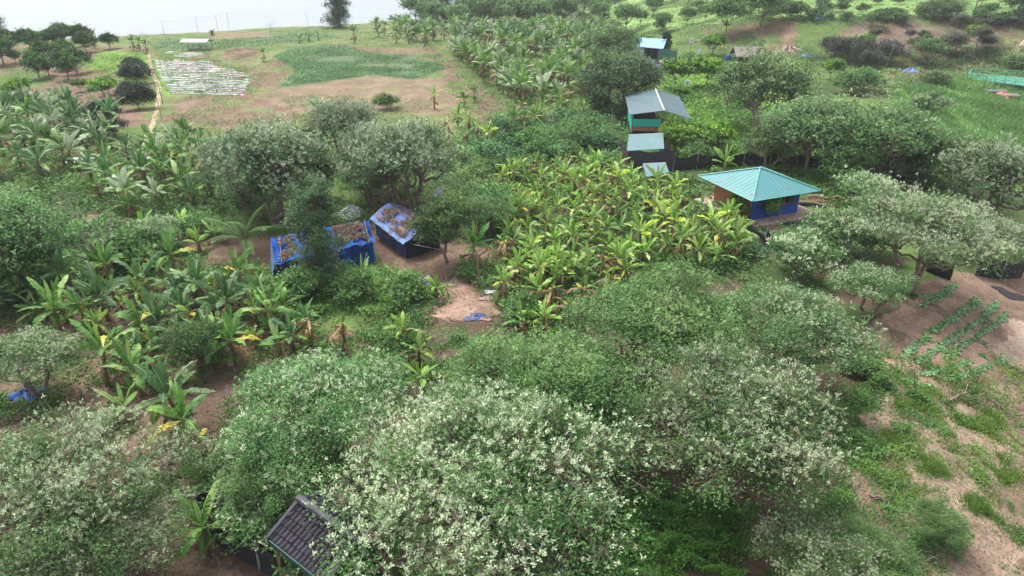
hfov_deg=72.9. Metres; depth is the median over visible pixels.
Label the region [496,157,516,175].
banana plant
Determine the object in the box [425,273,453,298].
banana plant
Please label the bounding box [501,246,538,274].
banana plant
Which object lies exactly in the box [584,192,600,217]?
banana plant
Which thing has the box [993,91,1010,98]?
cloth
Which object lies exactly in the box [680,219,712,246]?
banana plant
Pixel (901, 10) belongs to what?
bush
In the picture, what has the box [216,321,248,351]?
banana plant
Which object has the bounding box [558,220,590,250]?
banana plant
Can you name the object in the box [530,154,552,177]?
banana plant
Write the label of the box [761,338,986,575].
weeds
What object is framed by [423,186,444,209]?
metal sheet
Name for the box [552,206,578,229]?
banana plant
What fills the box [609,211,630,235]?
banana plant
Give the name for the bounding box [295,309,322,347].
banana plant
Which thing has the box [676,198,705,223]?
banana plant
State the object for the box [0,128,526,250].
weeds
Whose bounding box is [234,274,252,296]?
banana plant
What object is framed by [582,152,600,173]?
banana plant
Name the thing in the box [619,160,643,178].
banana plant
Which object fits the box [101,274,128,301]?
banana plant
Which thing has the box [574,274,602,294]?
banana plant
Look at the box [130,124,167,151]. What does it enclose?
banana plant
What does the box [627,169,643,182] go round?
banana plant
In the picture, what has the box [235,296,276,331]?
banana plant
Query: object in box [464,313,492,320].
tarpaulin
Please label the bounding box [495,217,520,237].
banana plant
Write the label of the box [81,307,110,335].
banana plant
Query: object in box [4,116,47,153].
banana plant
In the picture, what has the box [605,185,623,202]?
banana plant
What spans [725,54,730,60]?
barrel
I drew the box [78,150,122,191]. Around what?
banana plant
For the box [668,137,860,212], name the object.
weeds
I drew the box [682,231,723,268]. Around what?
banana plant
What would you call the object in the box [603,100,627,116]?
shrub
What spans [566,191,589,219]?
banana plant
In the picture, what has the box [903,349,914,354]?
vegetable plant
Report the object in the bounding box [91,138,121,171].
banana plant
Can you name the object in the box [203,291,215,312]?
banana plant
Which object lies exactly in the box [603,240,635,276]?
banana plant
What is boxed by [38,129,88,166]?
banana plant
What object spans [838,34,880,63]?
shrub
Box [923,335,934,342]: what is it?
vegetable plant
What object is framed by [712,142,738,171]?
banana plant
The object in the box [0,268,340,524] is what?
weeds
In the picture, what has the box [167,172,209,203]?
banana plant
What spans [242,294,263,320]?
banana plant
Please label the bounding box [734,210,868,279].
weeds
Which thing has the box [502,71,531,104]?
banana plant
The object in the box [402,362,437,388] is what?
banana plant
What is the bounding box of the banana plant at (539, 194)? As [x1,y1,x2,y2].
[528,189,551,212]
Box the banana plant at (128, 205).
[113,190,143,217]
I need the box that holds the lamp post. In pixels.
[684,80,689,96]
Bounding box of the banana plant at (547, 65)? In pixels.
[534,56,560,93]
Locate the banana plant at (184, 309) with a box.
[164,299,205,325]
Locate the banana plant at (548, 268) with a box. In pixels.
[533,245,559,274]
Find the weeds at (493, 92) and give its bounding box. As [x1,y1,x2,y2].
[338,23,625,137]
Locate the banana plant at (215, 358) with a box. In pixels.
[181,309,245,368]
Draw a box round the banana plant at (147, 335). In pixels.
[128,322,169,357]
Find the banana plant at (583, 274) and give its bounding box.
[570,264,598,289]
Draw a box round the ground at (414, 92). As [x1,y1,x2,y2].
[0,0,1023,575]
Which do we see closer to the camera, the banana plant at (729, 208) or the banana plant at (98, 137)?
the banana plant at (729, 208)
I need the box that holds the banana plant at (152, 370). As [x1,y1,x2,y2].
[145,353,178,380]
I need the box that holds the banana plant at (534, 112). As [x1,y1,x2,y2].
[524,103,542,123]
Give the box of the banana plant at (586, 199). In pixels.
[571,185,595,209]
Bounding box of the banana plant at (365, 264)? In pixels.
[344,252,381,291]
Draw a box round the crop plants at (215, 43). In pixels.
[143,31,345,50]
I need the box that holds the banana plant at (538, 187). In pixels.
[519,175,549,202]
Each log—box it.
[799,199,837,207]
[808,194,849,200]
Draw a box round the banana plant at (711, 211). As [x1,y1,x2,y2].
[697,200,726,233]
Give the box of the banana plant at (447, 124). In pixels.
[441,116,453,139]
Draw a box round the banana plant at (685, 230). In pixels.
[668,219,696,252]
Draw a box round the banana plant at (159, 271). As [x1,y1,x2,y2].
[141,250,171,275]
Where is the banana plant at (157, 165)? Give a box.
[135,151,172,189]
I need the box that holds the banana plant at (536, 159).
[527,151,545,170]
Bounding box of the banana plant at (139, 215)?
[125,209,151,225]
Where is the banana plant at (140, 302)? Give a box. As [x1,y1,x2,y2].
[135,295,162,320]
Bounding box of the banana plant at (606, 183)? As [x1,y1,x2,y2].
[598,178,618,198]
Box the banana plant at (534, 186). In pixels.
[526,177,542,195]
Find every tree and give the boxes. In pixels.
[0,13,16,49]
[0,27,22,47]
[0,34,18,64]
[0,76,30,94]
[0,181,84,288]
[0,323,88,398]
[0,394,217,575]
[0,481,126,575]
[5,50,21,62]
[9,77,32,84]
[14,25,44,45]
[18,48,49,78]
[22,46,33,52]
[29,40,53,55]
[38,23,69,41]
[38,28,55,42]
[38,474,196,575]
[39,64,53,75]
[45,41,71,68]
[46,48,82,79]
[47,194,79,230]
[50,37,74,47]
[51,20,70,28]
[57,44,93,73]
[66,21,95,37]
[69,77,87,90]
[71,31,98,51]
[83,74,115,99]
[94,73,117,94]
[98,30,120,46]
[184,104,348,228]
[185,138,263,201]
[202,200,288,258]
[204,411,365,517]
[213,165,294,219]
[214,340,431,504]
[279,174,354,285]
[286,368,685,575]
[291,126,341,191]
[299,94,385,160]
[316,0,353,27]
[327,117,399,189]
[333,157,403,207]
[334,111,476,211]
[396,0,426,23]
[403,24,422,40]
[403,190,496,262]
[412,0,433,15]
[412,318,660,480]
[414,0,437,21]
[420,0,448,23]
[434,0,452,22]
[434,4,452,27]
[443,3,472,18]
[447,436,587,573]
[451,0,473,20]
[462,193,514,234]
[463,0,485,17]
[472,0,510,18]
[473,11,488,18]
[485,3,516,18]
[506,0,527,17]
[508,12,528,20]
[511,0,543,20]
[518,0,556,15]
[542,252,773,402]
[547,0,579,15]
[555,342,666,448]
[561,0,579,15]
[566,40,672,104]
[576,0,585,11]
[580,20,642,56]
[587,0,613,14]
[588,0,612,17]
[605,326,873,520]
[611,2,644,28]
[633,9,648,24]
[639,33,654,37]
[642,0,665,16]
[653,11,675,32]
[657,117,695,152]
[658,56,695,83]
[661,30,672,48]
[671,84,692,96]
[677,6,700,23]
[680,119,704,146]
[687,52,726,83]
[695,119,721,143]
[696,3,714,20]
[696,31,727,55]
[698,44,828,129]
[698,119,739,148]
[701,0,754,34]
[701,273,898,384]
[725,193,754,214]
[736,116,808,167]
[744,496,894,575]
[745,0,791,26]
[750,88,874,169]
[758,198,785,217]
[766,220,852,280]
[795,2,811,16]
[813,134,885,168]
[817,57,847,78]
[819,257,919,320]
[822,509,933,575]
[825,164,905,209]
[831,90,951,159]
[843,171,1023,293]
[856,33,878,42]
[908,124,1005,193]
[910,35,950,66]
[913,0,970,20]
[931,131,1023,218]
[956,210,1023,262]
[966,22,993,48]
[997,0,1023,17]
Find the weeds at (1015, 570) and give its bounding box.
[820,353,1023,575]
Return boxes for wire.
[384,235,475,253]
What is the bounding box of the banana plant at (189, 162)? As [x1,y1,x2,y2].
[180,156,196,185]
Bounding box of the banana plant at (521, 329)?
[498,298,544,337]
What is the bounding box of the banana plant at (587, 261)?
[568,251,605,283]
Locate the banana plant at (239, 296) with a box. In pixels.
[221,280,250,309]
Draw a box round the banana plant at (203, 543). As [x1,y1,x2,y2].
[163,479,230,561]
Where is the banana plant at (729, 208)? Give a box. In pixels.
[717,198,741,221]
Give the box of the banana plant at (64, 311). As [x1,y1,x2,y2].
[44,295,73,320]
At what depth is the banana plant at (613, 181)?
65.47 m
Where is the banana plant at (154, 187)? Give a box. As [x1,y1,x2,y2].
[136,176,174,210]
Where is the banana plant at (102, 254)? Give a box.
[81,240,130,282]
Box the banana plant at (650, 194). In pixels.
[627,180,660,211]
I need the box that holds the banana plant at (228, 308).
[213,304,248,337]
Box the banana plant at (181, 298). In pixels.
[152,283,207,318]
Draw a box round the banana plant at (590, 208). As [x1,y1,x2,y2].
[580,196,609,225]
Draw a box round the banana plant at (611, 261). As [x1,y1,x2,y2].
[594,247,615,279]
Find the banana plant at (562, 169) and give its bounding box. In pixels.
[556,160,571,187]
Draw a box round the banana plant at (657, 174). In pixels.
[645,163,670,195]
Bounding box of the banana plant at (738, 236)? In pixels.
[713,221,755,258]
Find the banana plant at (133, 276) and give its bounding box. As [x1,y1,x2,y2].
[126,264,148,283]
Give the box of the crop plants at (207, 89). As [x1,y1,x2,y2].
[149,49,270,99]
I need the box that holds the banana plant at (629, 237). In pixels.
[612,230,646,258]
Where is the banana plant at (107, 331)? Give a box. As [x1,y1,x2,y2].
[101,325,129,346]
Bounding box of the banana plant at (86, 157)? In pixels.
[65,148,102,183]
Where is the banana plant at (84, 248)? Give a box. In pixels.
[70,241,108,272]
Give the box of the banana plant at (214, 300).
[192,290,240,320]
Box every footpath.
[143,53,161,144]
[916,40,1023,67]
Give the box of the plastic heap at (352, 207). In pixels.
[333,203,366,218]
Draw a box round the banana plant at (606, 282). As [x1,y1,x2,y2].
[591,274,618,307]
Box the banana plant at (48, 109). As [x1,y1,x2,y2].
[27,95,66,130]
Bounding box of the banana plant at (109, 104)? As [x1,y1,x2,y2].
[87,91,123,134]
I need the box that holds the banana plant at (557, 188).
[547,181,572,205]
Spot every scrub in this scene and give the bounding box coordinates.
[569,0,1023,85]
[797,13,1023,68]
[842,37,1023,101]
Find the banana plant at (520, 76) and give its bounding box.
[504,67,537,102]
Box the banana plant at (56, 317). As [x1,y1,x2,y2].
[17,274,88,333]
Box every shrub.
[0,239,78,303]
[88,221,158,265]
[119,210,186,251]
[145,316,228,373]
[174,210,226,234]
[183,433,258,487]
[184,473,292,556]
[213,484,295,554]
[258,486,414,575]
[262,264,331,306]
[323,264,382,307]
[338,348,409,390]
[384,270,430,301]
[454,261,485,280]
[498,289,541,323]
[576,91,616,111]
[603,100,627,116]
[678,51,702,62]
[678,141,721,163]
[750,137,795,154]
[774,0,810,15]
[794,130,825,158]
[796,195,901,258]
[811,150,871,180]
[816,33,850,58]
[827,70,869,92]
[835,348,883,375]
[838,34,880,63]
[843,65,890,89]
[844,219,905,255]
[850,46,887,66]
[859,152,908,178]
[874,37,912,63]
[892,146,940,174]
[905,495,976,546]
[909,90,957,110]
[917,69,955,82]
[936,29,975,55]
[974,34,1001,48]
[999,55,1023,71]
[1003,53,1021,62]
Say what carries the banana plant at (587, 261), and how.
on the ground at (414, 92)
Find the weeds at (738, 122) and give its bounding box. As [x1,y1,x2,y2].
[657,87,962,196]
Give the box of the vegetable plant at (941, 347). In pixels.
[938,346,947,351]
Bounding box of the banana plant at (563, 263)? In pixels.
[550,251,576,285]
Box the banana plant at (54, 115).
[40,107,70,143]
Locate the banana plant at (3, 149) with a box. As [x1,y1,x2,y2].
[0,145,8,171]
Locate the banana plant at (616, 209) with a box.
[602,194,631,219]
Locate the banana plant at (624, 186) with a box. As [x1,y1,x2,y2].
[615,175,635,198]
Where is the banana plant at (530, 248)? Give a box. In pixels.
[516,237,541,268]
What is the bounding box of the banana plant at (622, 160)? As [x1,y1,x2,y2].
[605,151,630,172]
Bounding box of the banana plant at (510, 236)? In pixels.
[500,221,522,247]
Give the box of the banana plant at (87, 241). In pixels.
[48,184,114,272]
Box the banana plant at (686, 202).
[674,182,698,208]
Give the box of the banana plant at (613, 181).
[605,164,624,184]
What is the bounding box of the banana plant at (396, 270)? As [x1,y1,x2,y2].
[381,261,413,287]
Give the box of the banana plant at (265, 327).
[257,312,275,335]
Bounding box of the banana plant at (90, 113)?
[73,102,104,137]
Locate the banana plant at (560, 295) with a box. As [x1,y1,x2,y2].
[544,279,571,305]
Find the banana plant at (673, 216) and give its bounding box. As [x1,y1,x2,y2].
[660,201,690,237]
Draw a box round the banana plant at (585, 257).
[574,244,600,271]
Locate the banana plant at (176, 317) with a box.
[149,308,196,345]
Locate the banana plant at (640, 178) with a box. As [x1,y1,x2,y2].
[633,173,651,195]
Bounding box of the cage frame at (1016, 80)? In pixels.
[967,68,1023,87]
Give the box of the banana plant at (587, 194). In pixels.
[579,181,589,200]
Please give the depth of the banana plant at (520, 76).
94.81 m
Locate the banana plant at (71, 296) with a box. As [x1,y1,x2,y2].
[53,288,102,332]
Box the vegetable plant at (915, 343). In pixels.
[909,341,921,345]
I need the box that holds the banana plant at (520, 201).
[510,191,531,220]
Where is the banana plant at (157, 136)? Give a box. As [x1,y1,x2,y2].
[139,132,160,158]
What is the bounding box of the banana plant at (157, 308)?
[120,285,183,337]
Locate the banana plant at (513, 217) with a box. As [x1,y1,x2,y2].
[504,197,529,224]
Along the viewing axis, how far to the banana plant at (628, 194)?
60.10 m
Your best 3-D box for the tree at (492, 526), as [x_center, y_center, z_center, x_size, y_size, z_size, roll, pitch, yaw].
[0.151,8.077,26.772,3.514,4.080,4.710,21,33,35]
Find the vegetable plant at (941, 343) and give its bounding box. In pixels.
[935,341,946,346]
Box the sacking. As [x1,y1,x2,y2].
[479,296,493,299]
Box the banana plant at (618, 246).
[607,236,633,266]
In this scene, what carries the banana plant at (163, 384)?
on the ground at (414, 92)
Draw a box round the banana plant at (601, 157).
[594,149,616,171]
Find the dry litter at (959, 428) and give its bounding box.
[818,280,1023,575]
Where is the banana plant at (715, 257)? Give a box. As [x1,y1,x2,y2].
[703,237,736,264]
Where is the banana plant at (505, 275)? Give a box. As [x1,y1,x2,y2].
[491,265,518,298]
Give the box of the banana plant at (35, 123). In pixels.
[12,113,51,156]
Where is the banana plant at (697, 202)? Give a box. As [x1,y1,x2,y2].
[687,190,718,218]
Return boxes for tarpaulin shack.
[270,220,374,274]
[370,203,439,258]
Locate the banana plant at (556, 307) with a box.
[554,295,580,327]
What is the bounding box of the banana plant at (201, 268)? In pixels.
[183,260,208,279]
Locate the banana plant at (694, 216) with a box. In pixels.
[687,213,700,237]
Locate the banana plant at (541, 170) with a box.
[530,162,550,187]
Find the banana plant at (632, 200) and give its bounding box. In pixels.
[623,196,642,210]
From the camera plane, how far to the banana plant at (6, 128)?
73.35 m
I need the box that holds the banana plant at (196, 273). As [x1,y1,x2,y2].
[167,255,216,304]
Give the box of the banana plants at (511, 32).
[0,12,668,297]
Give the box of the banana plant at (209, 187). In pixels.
[184,164,217,195]
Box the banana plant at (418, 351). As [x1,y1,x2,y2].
[399,329,434,365]
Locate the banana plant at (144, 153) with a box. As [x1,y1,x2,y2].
[118,144,149,175]
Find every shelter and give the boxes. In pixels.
[179,39,212,49]
[730,46,762,59]
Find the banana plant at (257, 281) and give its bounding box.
[235,273,277,309]
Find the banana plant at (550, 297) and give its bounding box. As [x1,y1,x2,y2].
[537,280,562,321]
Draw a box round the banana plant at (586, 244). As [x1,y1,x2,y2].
[577,240,598,255]
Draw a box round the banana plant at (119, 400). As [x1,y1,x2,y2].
[92,379,137,422]
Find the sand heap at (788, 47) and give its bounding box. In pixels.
[771,45,801,56]
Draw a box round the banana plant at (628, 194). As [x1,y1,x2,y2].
[622,173,643,201]
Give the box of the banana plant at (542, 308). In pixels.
[519,293,562,334]
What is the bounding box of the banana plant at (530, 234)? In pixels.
[517,225,543,252]
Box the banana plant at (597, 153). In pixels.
[587,147,603,161]
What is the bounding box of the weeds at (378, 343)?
[180,248,595,385]
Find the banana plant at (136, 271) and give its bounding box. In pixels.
[113,250,163,293]
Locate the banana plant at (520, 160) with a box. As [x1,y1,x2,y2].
[512,151,531,173]
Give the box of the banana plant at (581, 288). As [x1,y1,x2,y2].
[566,278,602,310]
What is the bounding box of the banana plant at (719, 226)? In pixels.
[700,215,736,254]
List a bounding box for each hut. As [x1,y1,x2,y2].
[625,88,690,143]
[637,37,677,63]
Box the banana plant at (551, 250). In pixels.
[549,239,569,266]
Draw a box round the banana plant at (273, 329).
[259,319,295,355]
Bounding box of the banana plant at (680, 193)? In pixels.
[669,186,688,208]
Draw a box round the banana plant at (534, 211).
[527,194,543,218]
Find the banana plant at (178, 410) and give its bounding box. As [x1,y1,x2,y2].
[146,381,206,453]
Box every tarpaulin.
[3,386,43,401]
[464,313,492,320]
[901,67,919,72]
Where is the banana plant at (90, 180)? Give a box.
[76,166,111,198]
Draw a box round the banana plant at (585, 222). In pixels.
[575,210,590,230]
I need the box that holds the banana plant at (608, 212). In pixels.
[600,198,622,226]
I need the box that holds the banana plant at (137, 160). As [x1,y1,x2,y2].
[112,147,161,187]
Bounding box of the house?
[694,166,820,227]
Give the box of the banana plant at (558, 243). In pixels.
[549,238,574,260]
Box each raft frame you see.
[985,89,1007,91]
[999,93,1020,96]
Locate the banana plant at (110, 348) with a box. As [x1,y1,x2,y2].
[106,339,132,363]
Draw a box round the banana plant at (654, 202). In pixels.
[644,190,670,219]
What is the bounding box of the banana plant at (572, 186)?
[561,180,584,200]
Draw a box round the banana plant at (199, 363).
[166,321,221,372]
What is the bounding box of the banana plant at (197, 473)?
[183,460,224,493]
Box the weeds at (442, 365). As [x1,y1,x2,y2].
[311,342,891,522]
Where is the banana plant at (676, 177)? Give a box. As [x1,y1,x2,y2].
[668,170,687,195]
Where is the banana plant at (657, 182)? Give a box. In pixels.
[650,177,668,197]
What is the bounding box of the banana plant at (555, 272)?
[543,259,575,287]
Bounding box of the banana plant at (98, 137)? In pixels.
[78,124,118,151]
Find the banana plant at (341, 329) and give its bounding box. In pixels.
[329,315,357,356]
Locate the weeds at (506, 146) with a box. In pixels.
[452,103,628,163]
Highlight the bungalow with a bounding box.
[266,489,392,575]
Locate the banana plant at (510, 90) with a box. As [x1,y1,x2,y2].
[497,67,515,97]
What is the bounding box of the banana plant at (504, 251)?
[495,230,519,264]
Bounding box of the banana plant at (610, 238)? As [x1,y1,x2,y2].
[594,230,622,255]
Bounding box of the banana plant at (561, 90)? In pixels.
[545,80,574,106]
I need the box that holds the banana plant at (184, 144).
[171,139,195,168]
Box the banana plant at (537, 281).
[516,266,554,300]
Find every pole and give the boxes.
[396,502,405,555]
[475,249,479,287]
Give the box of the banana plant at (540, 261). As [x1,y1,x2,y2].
[521,247,558,287]
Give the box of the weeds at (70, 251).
[1,201,213,296]
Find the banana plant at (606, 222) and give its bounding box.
[590,209,621,242]
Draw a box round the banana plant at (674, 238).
[654,228,683,248]
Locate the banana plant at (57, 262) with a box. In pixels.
[20,243,80,298]
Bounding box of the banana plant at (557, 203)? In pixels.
[545,191,570,216]
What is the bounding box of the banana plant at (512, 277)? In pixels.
[501,260,528,288]
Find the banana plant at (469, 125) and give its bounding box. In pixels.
[457,108,477,128]
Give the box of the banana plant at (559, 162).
[554,153,577,179]
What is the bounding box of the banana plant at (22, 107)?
[9,95,40,123]
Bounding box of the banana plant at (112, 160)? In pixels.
[100,152,125,169]
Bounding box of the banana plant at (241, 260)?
[210,246,269,288]
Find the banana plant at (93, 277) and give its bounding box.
[67,260,131,319]
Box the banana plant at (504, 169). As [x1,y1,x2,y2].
[493,164,511,185]
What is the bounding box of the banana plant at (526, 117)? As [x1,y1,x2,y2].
[514,109,533,129]
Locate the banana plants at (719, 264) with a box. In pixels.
[459,146,772,332]
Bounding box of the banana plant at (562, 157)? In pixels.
[550,148,567,161]
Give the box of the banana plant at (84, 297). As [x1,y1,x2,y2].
[61,285,111,322]
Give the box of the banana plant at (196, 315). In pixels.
[163,303,206,332]
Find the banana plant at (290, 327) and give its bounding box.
[261,310,312,356]
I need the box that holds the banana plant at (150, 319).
[135,304,163,330]
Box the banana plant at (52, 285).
[43,280,66,310]
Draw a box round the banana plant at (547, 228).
[531,208,563,238]
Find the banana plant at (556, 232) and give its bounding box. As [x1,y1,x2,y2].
[544,223,569,247]
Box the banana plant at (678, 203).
[667,194,684,213]
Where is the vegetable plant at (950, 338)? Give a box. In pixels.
[943,336,954,342]
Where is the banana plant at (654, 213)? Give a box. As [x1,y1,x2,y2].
[641,205,661,226]
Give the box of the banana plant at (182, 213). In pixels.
[174,208,185,237]
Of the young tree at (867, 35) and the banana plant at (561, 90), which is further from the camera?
the young tree at (867, 35)
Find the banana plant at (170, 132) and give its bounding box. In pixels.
[151,121,189,155]
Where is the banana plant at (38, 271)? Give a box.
[24,246,48,280]
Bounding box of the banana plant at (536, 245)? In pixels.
[528,241,550,265]
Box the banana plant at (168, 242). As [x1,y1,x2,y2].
[148,226,196,274]
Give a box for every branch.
[855,482,895,503]
[949,384,972,400]
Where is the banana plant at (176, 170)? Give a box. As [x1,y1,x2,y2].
[157,153,199,197]
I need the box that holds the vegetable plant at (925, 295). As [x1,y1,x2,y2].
[919,294,929,298]
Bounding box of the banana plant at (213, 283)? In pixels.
[206,268,225,290]
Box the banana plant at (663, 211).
[652,198,677,233]
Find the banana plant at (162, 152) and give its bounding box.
[142,140,175,179]
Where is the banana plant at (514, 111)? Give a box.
[506,106,523,118]
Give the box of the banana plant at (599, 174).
[590,167,607,184]
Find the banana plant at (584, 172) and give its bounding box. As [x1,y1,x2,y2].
[575,163,598,192]
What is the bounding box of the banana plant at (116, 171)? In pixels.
[97,166,135,196]
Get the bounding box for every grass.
[0,27,532,140]
[71,49,165,109]
[591,53,770,157]
[844,340,1023,550]
[875,72,1023,193]
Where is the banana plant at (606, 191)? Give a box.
[593,182,615,210]
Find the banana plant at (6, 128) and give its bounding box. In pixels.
[0,116,20,154]
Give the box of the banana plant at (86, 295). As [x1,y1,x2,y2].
[73,278,92,298]
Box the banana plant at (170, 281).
[149,266,199,307]
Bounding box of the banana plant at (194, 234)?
[183,225,208,250]
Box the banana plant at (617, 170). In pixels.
[606,161,629,194]
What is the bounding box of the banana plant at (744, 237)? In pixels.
[728,230,758,256]
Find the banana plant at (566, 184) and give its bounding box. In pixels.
[555,180,570,200]
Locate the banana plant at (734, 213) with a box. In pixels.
[721,205,751,230]
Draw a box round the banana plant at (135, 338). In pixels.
[110,330,161,372]
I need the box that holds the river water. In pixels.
[0,0,506,37]
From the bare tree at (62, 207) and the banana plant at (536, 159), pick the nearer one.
the bare tree at (62, 207)
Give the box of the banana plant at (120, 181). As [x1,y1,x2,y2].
[102,166,145,209]
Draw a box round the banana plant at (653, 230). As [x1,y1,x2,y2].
[641,222,665,248]
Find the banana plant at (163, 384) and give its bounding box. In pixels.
[130,359,215,426]
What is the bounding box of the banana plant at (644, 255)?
[628,232,657,261]
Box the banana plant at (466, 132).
[454,120,477,143]
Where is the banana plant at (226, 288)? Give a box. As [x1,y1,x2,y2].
[190,269,265,318]
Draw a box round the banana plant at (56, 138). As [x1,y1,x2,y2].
[39,126,79,163]
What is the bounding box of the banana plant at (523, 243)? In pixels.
[518,230,542,263]
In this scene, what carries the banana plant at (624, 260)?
on the ground at (414, 92)
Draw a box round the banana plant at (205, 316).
[181,304,223,346]
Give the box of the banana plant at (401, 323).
[383,311,422,340]
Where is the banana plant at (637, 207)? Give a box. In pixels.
[626,198,648,222]
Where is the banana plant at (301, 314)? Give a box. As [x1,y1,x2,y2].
[287,298,318,329]
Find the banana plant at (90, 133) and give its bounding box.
[68,113,120,152]
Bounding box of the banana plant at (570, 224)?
[558,218,583,240]
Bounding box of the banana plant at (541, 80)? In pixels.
[530,71,556,99]
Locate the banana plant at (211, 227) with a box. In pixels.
[201,218,222,242]
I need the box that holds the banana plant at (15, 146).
[0,133,39,166]
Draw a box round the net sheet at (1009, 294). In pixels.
[990,285,1023,299]
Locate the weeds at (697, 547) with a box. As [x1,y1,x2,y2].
[566,476,762,575]
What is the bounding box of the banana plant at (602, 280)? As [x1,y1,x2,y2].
[593,265,622,291]
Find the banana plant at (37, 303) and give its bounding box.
[13,288,59,322]
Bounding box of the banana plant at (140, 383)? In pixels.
[99,337,166,395]
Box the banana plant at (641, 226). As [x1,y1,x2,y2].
[624,210,658,254]
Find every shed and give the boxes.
[620,133,674,171]
[642,162,668,185]
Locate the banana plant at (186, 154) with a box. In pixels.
[177,134,213,179]
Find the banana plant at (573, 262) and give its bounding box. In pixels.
[554,248,592,282]
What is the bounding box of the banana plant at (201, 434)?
[187,423,218,465]
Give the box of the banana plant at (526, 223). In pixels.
[515,212,536,239]
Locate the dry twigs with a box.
[831,380,1023,575]
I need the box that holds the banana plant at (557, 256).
[546,245,569,274]
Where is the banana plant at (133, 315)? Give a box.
[113,295,168,346]
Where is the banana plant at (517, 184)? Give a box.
[513,181,521,192]
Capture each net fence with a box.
[195,490,276,575]
[610,96,624,145]
[673,149,832,173]
[721,199,767,243]
[764,227,788,255]
[836,172,909,186]
[925,259,954,279]
[973,258,1023,279]
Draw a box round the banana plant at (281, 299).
[266,281,304,323]
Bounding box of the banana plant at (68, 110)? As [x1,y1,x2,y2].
[46,98,86,138]
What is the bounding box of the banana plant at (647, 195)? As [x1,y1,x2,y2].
[641,183,654,209]
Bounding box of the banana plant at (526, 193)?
[517,184,535,210]
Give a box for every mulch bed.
[156,62,207,64]
[156,66,215,68]
[157,65,217,66]
[158,69,236,71]
[159,71,236,72]
[160,74,247,76]
[161,77,234,78]
[162,79,246,81]
[164,72,243,74]
[165,84,245,86]
[166,68,235,69]
[166,85,246,87]
[168,87,243,89]
[169,89,230,90]
[171,92,244,94]
[174,82,247,84]
[179,81,250,82]
[190,76,236,77]
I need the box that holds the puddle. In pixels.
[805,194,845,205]
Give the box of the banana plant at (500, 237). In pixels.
[490,235,511,256]
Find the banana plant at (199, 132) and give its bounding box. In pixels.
[188,127,209,147]
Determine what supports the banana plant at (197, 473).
on the ground at (414, 92)
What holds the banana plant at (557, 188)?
on the ground at (414, 92)
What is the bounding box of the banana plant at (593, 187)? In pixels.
[581,180,602,203]
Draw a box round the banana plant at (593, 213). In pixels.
[579,203,603,232]
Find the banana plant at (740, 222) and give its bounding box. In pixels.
[729,215,758,244]
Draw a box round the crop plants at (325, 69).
[274,44,443,86]
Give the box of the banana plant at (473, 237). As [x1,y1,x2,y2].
[451,219,492,263]
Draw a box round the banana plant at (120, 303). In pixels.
[108,294,133,312]
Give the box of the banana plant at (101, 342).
[59,318,138,384]
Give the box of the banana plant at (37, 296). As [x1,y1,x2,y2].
[17,273,51,303]
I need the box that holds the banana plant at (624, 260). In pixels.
[608,248,644,281]
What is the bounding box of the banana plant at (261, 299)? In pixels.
[233,278,293,327]
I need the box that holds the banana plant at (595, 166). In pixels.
[591,160,608,179]
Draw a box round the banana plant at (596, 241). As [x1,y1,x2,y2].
[583,218,607,246]
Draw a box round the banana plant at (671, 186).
[659,180,682,202]
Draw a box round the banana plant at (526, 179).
[516,165,535,185]
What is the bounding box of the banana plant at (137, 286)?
[122,277,150,304]
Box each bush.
[77,95,123,117]
[88,112,129,139]
[112,78,160,108]
[113,79,151,94]
[115,60,153,80]
[119,55,149,67]
[371,92,400,106]
[460,178,530,216]
[497,118,523,132]
[512,116,531,130]
[514,125,542,143]
[521,135,560,154]
[526,122,552,129]
[533,126,561,143]
[548,119,584,130]
[549,126,572,140]
[552,11,567,17]
[552,114,592,127]
[554,139,586,156]
[555,127,587,143]
[560,119,597,138]
[561,124,595,145]
[575,11,590,18]
[583,115,603,129]
[597,13,609,20]
[597,127,627,147]
[599,121,625,135]
[606,19,622,26]
[652,20,665,29]
[690,0,703,7]
[761,8,778,14]
[804,7,824,17]
[814,0,830,3]
[816,2,836,11]
[825,13,835,18]
[834,0,852,11]
[838,12,855,19]
[855,3,871,11]
[866,10,887,24]
[867,27,883,39]
[882,6,897,19]
[887,11,911,21]
[891,8,908,13]
[894,13,909,21]
[904,28,918,38]
[906,38,919,44]
[916,29,931,35]
[916,33,933,42]
[938,36,950,42]
[950,13,972,26]
[964,15,975,23]
[968,3,999,12]
[971,26,994,41]
[972,7,994,18]
[976,18,990,24]
[986,2,1002,11]
[987,14,1005,24]
[993,11,1012,16]
[996,13,1009,22]
[1008,9,1020,16]
[1014,16,1023,25]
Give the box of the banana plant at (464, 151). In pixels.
[456,143,475,160]
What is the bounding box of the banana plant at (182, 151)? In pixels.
[169,149,193,171]
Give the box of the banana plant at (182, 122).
[163,116,204,146]
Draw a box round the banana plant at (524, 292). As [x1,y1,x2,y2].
[506,283,542,319]
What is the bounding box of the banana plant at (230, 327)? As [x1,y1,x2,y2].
[205,309,261,365]
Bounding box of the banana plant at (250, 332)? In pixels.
[242,323,265,348]
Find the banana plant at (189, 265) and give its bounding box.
[168,257,208,299]
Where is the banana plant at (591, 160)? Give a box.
[580,153,597,178]
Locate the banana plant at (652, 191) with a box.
[643,185,673,208]
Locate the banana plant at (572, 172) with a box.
[565,165,586,191]
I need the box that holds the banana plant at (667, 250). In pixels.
[655,229,682,255]
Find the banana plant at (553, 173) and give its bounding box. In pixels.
[544,167,563,188]
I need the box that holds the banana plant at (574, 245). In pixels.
[562,236,590,256]
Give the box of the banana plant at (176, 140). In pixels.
[165,127,198,160]
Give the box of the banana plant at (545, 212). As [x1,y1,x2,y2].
[526,197,561,225]
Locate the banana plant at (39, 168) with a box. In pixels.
[11,136,54,175]

